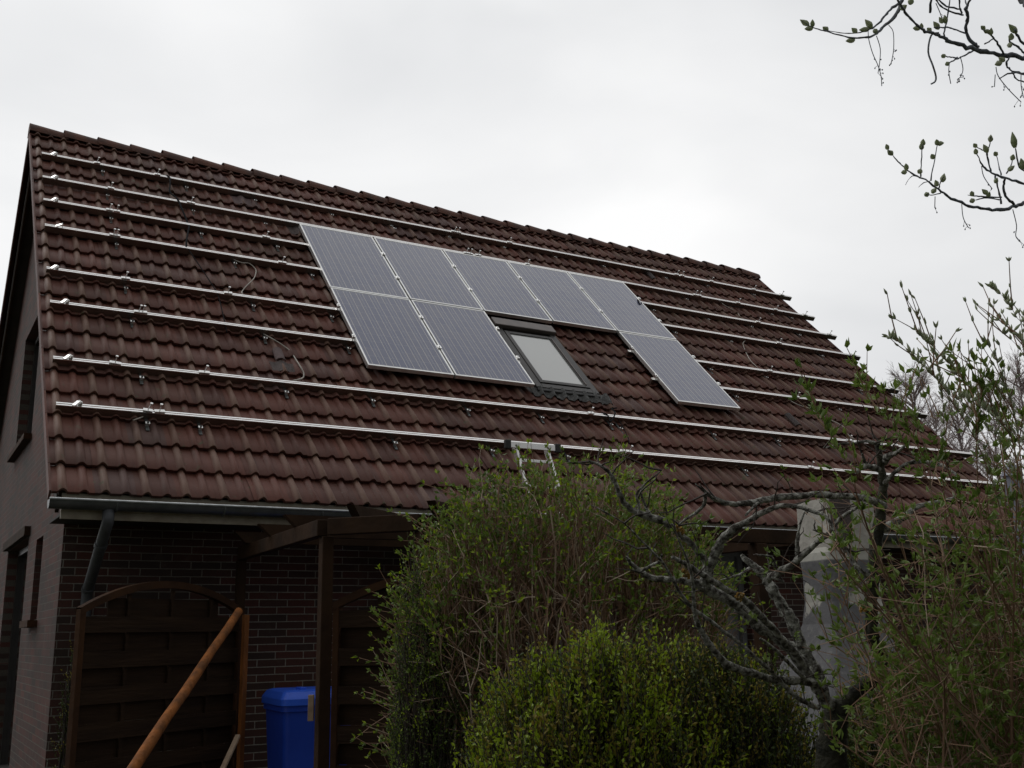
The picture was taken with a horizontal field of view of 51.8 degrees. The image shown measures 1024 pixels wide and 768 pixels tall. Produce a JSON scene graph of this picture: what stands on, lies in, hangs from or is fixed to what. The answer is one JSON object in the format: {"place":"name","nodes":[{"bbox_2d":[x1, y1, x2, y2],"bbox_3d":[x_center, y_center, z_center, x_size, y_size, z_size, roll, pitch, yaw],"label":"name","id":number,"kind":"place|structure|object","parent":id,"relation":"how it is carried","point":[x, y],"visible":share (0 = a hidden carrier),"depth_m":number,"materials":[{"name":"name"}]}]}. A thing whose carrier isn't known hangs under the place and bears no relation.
{"place":"outdoors","nodes":[
{"label":"outdoors","id":0,"kind":"place"},
{"bbox_2d":[0,0,1023,480],"label":"sky","id":1,"kind":"structure","parent":0,"point":[735,134],"materials":[{"name":"white"}]},
{"bbox_2d":[995,555,1023,699],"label":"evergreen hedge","id":2,"kind":"object","parent":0,"point":[1014,677],"depth_m":16.38,"materials":[{"name":"green plant"}]},
{"bbox_2d":[1001,465,1023,633],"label":"flue pipe","id":3,"kind":"object","parent":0,"point":[1008,478],"visible":0.23,"depth_m":12.07,"materials":[{"name":"silver metal"}]},
{"label":"ground","id":4,"kind":"structure","parent":0,"visible":0},
{"bbox_2d":[46,640,92,767],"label":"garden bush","id":5,"kind":"object","parent":4,"relation":"on","point":[64,715],"visible":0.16,"depth_m":7.52,"materials":[{"name":"green plant"}]},
{"bbox_2d":[65,581,243,767],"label":"fence panel","id":6,"kind":"object","parent":4,"relation":"on","point":[130,654],"visible":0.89,"depth_m":7.60,"materials":[{"name":"brown wood"}]},
{"bbox_2d":[127,607,242,767],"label":"wooden pole","id":7,"kind":"object","parent":4,"relation":"on","point":[150,741],"visible":1,"depth_m":6.76,"materials":[{"name":"orange wood"}]},
{"bbox_2d":[220,734,239,767],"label":"wooden lath","id":8,"kind":"object","parent":4,"relation":"on","point":[226,760],"visible":1,"depth_m":7.43,"materials":[{"name":"brown wood"}]},
{"bbox_2d":[236,615,248,767],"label":"board","id":9,"kind":"object","parent":4,"relation":"on","point":[242,690],"visible":1,"depth_m":8.20,"materials":[{"name":"orange wood"}]},
{"bbox_2d":[383,534,471,767],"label":"garden bush","id":10,"kind":"object","parent":4,"relation":"on","point":[400,735],"visible":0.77,"depth_m":5.13,"materials":[{"name":"green plant"}]},
{"bbox_2d":[330,569,552,767],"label":"fence panel","id":11,"kind":"object","parent":4,"relation":"on","point":[351,710],"visible":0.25,"depth_m":6.68,"materials":[{"name":"brown wood"}]},
{"bbox_2d":[350,525,537,767],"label":"tall shrub","id":12,"kind":"object","parent":4,"relation":"on","point":[394,647],"visible":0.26,"depth_m":5.33,"materials":[{"name":"green plant"}]},
{"bbox_2d":[0,123,1010,767],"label":"house","id":13,"kind":"structure","parent":4,"relation":"on","point":[92,507],"depth_m":10.94,"materials":[{"name":"tile"}]},
{"bbox_2d":[0,546,27,767],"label":"window","id":14,"kind":"structure","parent":13,"relation":"in","point":[22,554],"depth_m":11.82,"materials":[{"name":"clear glass"}]},
{"bbox_2d":[7,335,38,462],"bbox_3d":[-5.538,0.035,12.183,0.255,1.515,1.770,7,-15,-29],"label":"window","id":15,"kind":"structure","parent":13,"relation":"in","point":[25,438],"depth_m":12.80,"materials":[{"name":"black glass"}]},
{"bbox_2d":[19,620,36,627],"bbox_3d":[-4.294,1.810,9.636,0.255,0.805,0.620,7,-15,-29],"label":"window sill","id":16,"kind":"structure","parent":13,"relation":"in","point":[26,623],"depth_m":9.26,"materials":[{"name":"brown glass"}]},
{"bbox_2d":[231,196,251,205],"bbox_3d":[-3.468,-2.356,13.560,0.280,0.220,0.044,7,-60,-29],"label":"roof tile","id":17,"kind":"object","parent":13,"relation":"on","point":[237,199],"visible":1,"depth_m":13.56,"materials":[{"name":"brown ceramic"}]},
{"bbox_2d":[233,259,256,294],"bbox_3d":[-2.930,-1.174,11.711,0.284,0.847,0.036,7,-60,-29],"label":"cable","id":18,"kind":"object","parent":13,"relation":"on","point":[254,276],"visible":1,"depth_m":11.90,"materials":[{"name":"grey plastic"}]},
{"bbox_2d":[46,264,499,332],"bbox_3d":[-2.314,-0.837,11.453,5.063,0.204,0.157,7,-60,-29],"label":"mounting rail","id":19,"kind":"object","parent":13,"relation":"attached to","point":[55,270],"visible":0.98,"depth_m":10.94,"materials":[{"name":"metal"}]},
{"bbox_2d":[329,287,453,377],"bbox_3d":[-1.352,-0.583,11.676,0.990,1.650,0.045,7,-60,-29],"label":"solar panel","id":20,"kind":"object","parent":19,"relation":"attached to","point":[391,333],"visible":1,"depth_m":11.58,"materials":[{"name":"grey glass"}]},
{"bbox_2d":[411,300,534,387],"bbox_3d":[-0.479,-0.481,12.173,0.990,1.650,0.046,7,-60,-30],"label":"solar panel","id":21,"kind":"object","parent":19,"relation":"attached to","point":[472,343],"visible":1,"depth_m":12.08,"materials":[{"name":"grey glass"}]},
{"bbox_2d":[272,347,285,361],"bbox_3d":[-2.323,-0.297,10.519,0.100,0.200,0.044,7,-60,-29],"label":"roof tile","id":22,"kind":"object","parent":13,"relation":"on","point":[277,353],"visible":1,"depth_m":10.49,"materials":[{"name":"brown ceramic"}]},
{"bbox_2d":[269,360,294,371],"bbox_3d":[-2.254,-0.169,10.373,0.290,0.170,0.044,7,-60,-29],"label":"roof tile","id":23,"kind":"object","parent":13,"relation":"on","point":[276,365],"visible":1,"depth_m":10.38,"materials":[{"name":"ceramic"}]},
{"bbox_2d":[263,333,304,380],"bbox_3d":[-2.258,-0.259,10.509,0.289,0.875,0.038,7,-60,-29],"label":"cable","id":24,"kind":"object","parent":13,"relation":"attached to","point":[293,356],"visible":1,"depth_m":10.54,"materials":[{"name":"grey plastic"}]},
{"bbox_2d":[49,298,519,361],"bbox_3d":[-2.068,-0.473,10.957,5.054,0.205,0.157,7,-60,-29],"label":"mounting rail","id":25,"kind":"object","parent":13,"relation":"attached to","point":[62,305],"visible":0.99,"depth_m":10.43,"materials":[{"name":"metal"}]},
{"bbox_2d":[286,226,301,234],"bbox_3d":[-2.716,-1.945,13.374,0.280,0.240,0.044,7,-60,-29],"label":"roof tile","id":26,"kind":"object","parent":13,"relation":"on","point":[295,230],"visible":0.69,"depth_m":13.34,"materials":[{"name":"ceramic"}]},
{"bbox_2d":[41,152,791,300],"bbox_3d":[-0.303,-2.072,15.381,12.088,0.264,0.157,7,-60,-29],"label":"mounting rail","id":27,"kind":"object","parent":13,"relation":"attached to","point":[158,176],"visible":1,"depth_m":14.61,"materials":[{"name":"metal"}]},
{"bbox_2d":[165,175,189,245],"bbox_3d":[-3.938,-2.067,12.505,0.131,2.000,0.045,7,-60,-29],"label":"cable","id":28,"kind":"object","parent":27,"relation":"hanging from","point":[185,217],"visible":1,"depth_m":12.52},
{"bbox_2d":[42,175,814,320],"bbox_3d":[-0.064,-1.706,14.876,12.097,0.204,0.157,7,-60,-29],"label":"mounting rail","id":29,"kind":"object","parent":13,"relation":"attached to","point":[113,191],"visible":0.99,"depth_m":13.27,"materials":[{"name":"metal"}]},
{"bbox_2d":[42,197,836,339],"bbox_3d":[0.160,-1.364,14.405,12.106,0.204,0.157,7,-60,-29],"label":"mounting rail","id":30,"kind":"object","parent":13,"relation":"attached to","point":[54,202],"visible":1,"depth_m":12.59,"materials":[{"name":"metal"}]},
{"bbox_2d":[44,223,860,360],"bbox_3d":[0.391,-1.013,13.923,12.110,0.207,0.157,7,-60,-29],"label":"mounting rail","id":31,"kind":"object","parent":13,"relation":"attached to","point":[116,239],"visible":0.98,"depth_m":12.08,"materials":[{"name":"metal"}]},
{"bbox_2d":[188,250,226,331],"bbox_3d":[-3.224,-1.028,11.146,0.202,1.816,0.035,7,-60,-29],"label":"cable","id":32,"kind":"object","parent":31,"relation":"hanging from","point":[212,285],"visible":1,"depth_m":11.24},
{"bbox_2d":[299,224,408,298],"bbox_3d":[-1.961,-1.499,12.932,0.990,1.650,0.047,7,-60,-29],"label":"solar panel","id":33,"kind":"object","parent":31,"relation":"attached to","point":[351,261],"visible":1,"depth_m":12.87,"materials":[{"name":"grey glass"}]},
{"bbox_2d":[373,237,482,310],"bbox_3d":[-1.087,-1.400,13.428,0.990,1.650,0.047,7,-60,-29],"label":"solar panel","id":34,"kind":"object","parent":31,"relation":"attached to","point":[427,274],"visible":1,"depth_m":13.36,"materials":[{"name":"grey glass"}]},
{"bbox_2d":[443,250,551,323],"bbox_3d":[-0.215,-1.296,13.927,0.990,1.650,0.045,7,-60,-29],"label":"solar panel","id":35,"kind":"object","parent":31,"relation":"attached to","point":[499,287],"visible":1,"depth_m":13.84,"materials":[{"name":"grey glass"}]},
{"bbox_2d":[507,262,616,332],"bbox_3d":[0.659,-1.196,14.423,0.990,1.650,0.046,7,-60,-29],"label":"solar panel","id":36,"kind":"object","parent":31,"relation":"attached to","point":[563,298],"visible":1,"depth_m":14.33,"materials":[{"name":"glass"}]},
{"bbox_2d":[568,273,676,339],"bbox_3d":[1.533,-1.095,14.921,0.990,1.650,0.045,7,-60,-30],"label":"solar panel","id":37,"kind":"object","parent":31,"relation":"attached to","point":[620,306],"visible":1,"depth_m":14.86,"materials":[{"name":"glass"}]},
{"bbox_2d":[473,489,506,515],"bbox_3d":[-0.151,1.101,9.620,0.309,0.077,0.432,7,27,-31],"label":"roof tile","id":38,"kind":"object","parent":13,"relation":"on","point":[490,498],"visible":0.09,"depth_m":9.68,"materials":[{"name":"brown ceramic"}]},
{"bbox_2d":[52,354,972,457],"bbox_3d":[1.350,0.438,11.931,12.121,0.264,0.157,7,-60,-29],"label":"mounting rail","id":39,"kind":"object","parent":13,"relation":"attached to","point":[68,360],"visible":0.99,"depth_m":10.77,"materials":[{"name":"metal"}]},
{"bbox_2d":[601,407,616,421],"bbox_3d":[1.132,0.337,11.954,0.311,0.320,0.041,7,-60,-29],"label":"cable","id":40,"kind":"object","parent":39,"relation":"hanging from","point":[610,420],"visible":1,"depth_m":11.87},
{"bbox_2d":[55,400,1003,488],"bbox_3d":[1.594,0.807,11.425,12.123,0.204,0.157,7,-60,-29],"label":"mounting rail","id":41,"kind":"object","parent":13,"relation":"attached to","point":[160,414],"visible":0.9,"depth_m":9.97,"materials":[{"name":"metal"}]},
{"bbox_2d":[646,272,656,279],"bbox_3d":[2.224,-1.735,16.844,0.100,0.240,0.044,7,-60,-29],"label":"roof tile","id":42,"kind":"object","parent":13,"relation":"on","point":[650,275],"visible":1,"depth_m":16.80,"materials":[{"name":"brown ceramic"}]},
{"bbox_2d":[672,552,748,660],"bbox_3d":[2.029,2.494,11.569,1.350,1.350,0.070,7,-15,-29],"label":"window","id":43,"kind":"structure","parent":13,"relation":"in","point":[729,557],"depth_m":11.89,"materials":[{"name":"black glass"}]},
{"bbox_2d":[625,346,899,394],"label":"mounting rail","id":44,"kind":"object","parent":13,"relation":"attached to","point":[707,364],"visible":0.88,"depth_m":14.94,"materials":[{"name":"metal"}]},
{"bbox_2d":[649,374,927,418],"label":"mounting rail","id":45,"kind":"object","parent":13,"relation":"attached to","point":[732,391],"visible":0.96,"depth_m":14.42,"materials":[{"name":"metal"}]},
{"bbox_2d":[618,332,740,410],"bbox_3d":[2.142,-0.178,13.665,0.990,1.650,0.046,7,-60,-29],"label":"solar panel","id":46,"kind":"object","parent":45,"relation":"attached to","point":[684,377],"visible":1,"depth_m":13.57,"materials":[{"name":"glass"}]},
{"bbox_2d":[784,413,801,426],"bbox_3d":[3.689,0.467,13.821,0.110,0.260,0.044,7,-60,-29],"label":"roof tile","id":47,"kind":"object","parent":13,"relation":"on","point":[792,419],"visible":1,"depth_m":13.79,"materials":[{"name":"brown ceramic"}]},
{"bbox_2d":[790,400,853,438],"bbox_3d":[4.171,0.475,14.197,0.558,0.816,0.038,7,-60,-29],"label":"cable","id":48,"kind":"object","parent":13,"relation":"on","point":[831,420],"visible":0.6,"depth_m":14.29,"materials":[{"name":"grey plastic"}]},
{"bbox_2d":[230,500,796,767],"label":"pergola","id":49,"kind":"object","parent":4,"relation":"on","point":[362,526],"visible":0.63,"depth_m":6.99,"materials":[{"name":"brown wood"}]},
{"bbox_2d":[308,695,313,720],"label":"wood block","id":50,"kind":"structure","parent":49,"relation":"attached to","point":[310,707],"depth_m":6.49,"materials":[{"name":"brown wood"}]},
{"bbox_2d":[504,439,562,559],"bbox_3d":[0.553,1.964,9.042,0.610,3.192,1.478,7,-15,-29],"label":"ladder","id":51,"kind":"object","parent":4,"relation":"on","point":[510,444],"visible":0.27,"depth_m":9.89,"materials":[{"name":"metal"}]},
{"bbox_2d":[351,434,772,767],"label":"tall shrub","id":52,"kind":"object","parent":4,"relation":"on","point":[564,586],"visible":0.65,"depth_m":5.44,"materials":[{"name":"green plant"}]},
{"bbox_2d":[451,602,751,767],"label":"garden bush","id":53,"kind":"object","parent":4,"relation":"on","point":[562,713],"visible":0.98,"depth_m":4.12,"materials":[{"name":"green plant"}]},
{"bbox_2d":[603,614,819,767],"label":"garden bush","id":54,"kind":"object","parent":4,"relation":"on","point":[760,717],"visible":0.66,"depth_m":4.37,"materials":[{"name":"green plant"}]},
{"bbox_2d":[553,397,956,767],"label":"gnarled tree","id":55,"kind":"object","parent":4,"relation":"on","point":[808,670],"visible":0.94,"depth_m":3.84,"materials":[{"name":"brown plant"}]},
{"bbox_2d":[770,499,914,761],"bbox_3d":[2.311,1.952,7.228,1.600,2.298,1.210,4,-14,-22],"label":"garden fireplace","id":56,"kind":"object","parent":4,"relation":"on","point":[811,628],"visible":0.2,"depth_m":7.20,"materials":[{"name":"paint"}]},
{"bbox_2d":[763,257,1023,767],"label":"budding shrub","id":57,"kind":"object","parent":4,"relation":"on","point":[949,696],"visible":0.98,"depth_m":3.41,"materials":[{"name":"green plant"}]},
{"bbox_2d":[800,0,1023,247],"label":"overhanging tree","id":58,"kind":"object","parent":4,"relation":"on","point":[975,46],"visible":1,"depth_m":2.23,"materials":[{"name":"brown plant"}]},
{"bbox_2d":[882,355,956,441],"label":"birch tree","id":59,"kind":"object","parent":4,"relation":"on","point":[918,390],"visible":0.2,"depth_m":41.66,"materials":[{"name":"grey plant"}]},
{"bbox_2d":[834,642,1022,767],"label":"garden bush","id":60,"kind":"object","parent":4,"relation":"on","point":[854,761],"visible":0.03,"depth_m":4.77,"materials":[{"name":"green plant"}]},
{"bbox_2d":[916,395,972,450],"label":"birch tree","id":61,"kind":"object","parent":4,"relation":"on","point":[935,421],"visible":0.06,"depth_m":51.47,"materials":[{"name":"grey plant"}]},
{"bbox_2d":[931,383,1000,479],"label":"birch tree","id":62,"kind":"object","parent":4,"relation":"on","point":[956,421],"visible":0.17,"depth_m":45.37,"materials":[{"name":"grey plant"}]},
{"bbox_2d":[953,371,1023,478],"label":"birch tree","id":63,"kind":"object","parent":4,"relation":"on","point":[994,438],"visible":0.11,"depth_m":49.34,"materials":[{"name":"grey plant"}]},
{"bbox_2d":[974,344,1023,491],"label":"birch tree","id":64,"kind":"object","parent":4,"relation":"on","point":[1020,382],"visible":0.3,"depth_m":43.71,"materials":[{"name":"grey plant"}]},
{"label":"path","id":65,"kind":"structure","parent":0,"visible":0},
{"bbox_2d":[262,686,330,767],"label":"wheelie bin","id":66,"kind":"object","parent":65,"relation":"on","point":[290,734],"visible":0.51,"depth_m":7.85,"materials":[{"name":"blue plastic"}]}
]}

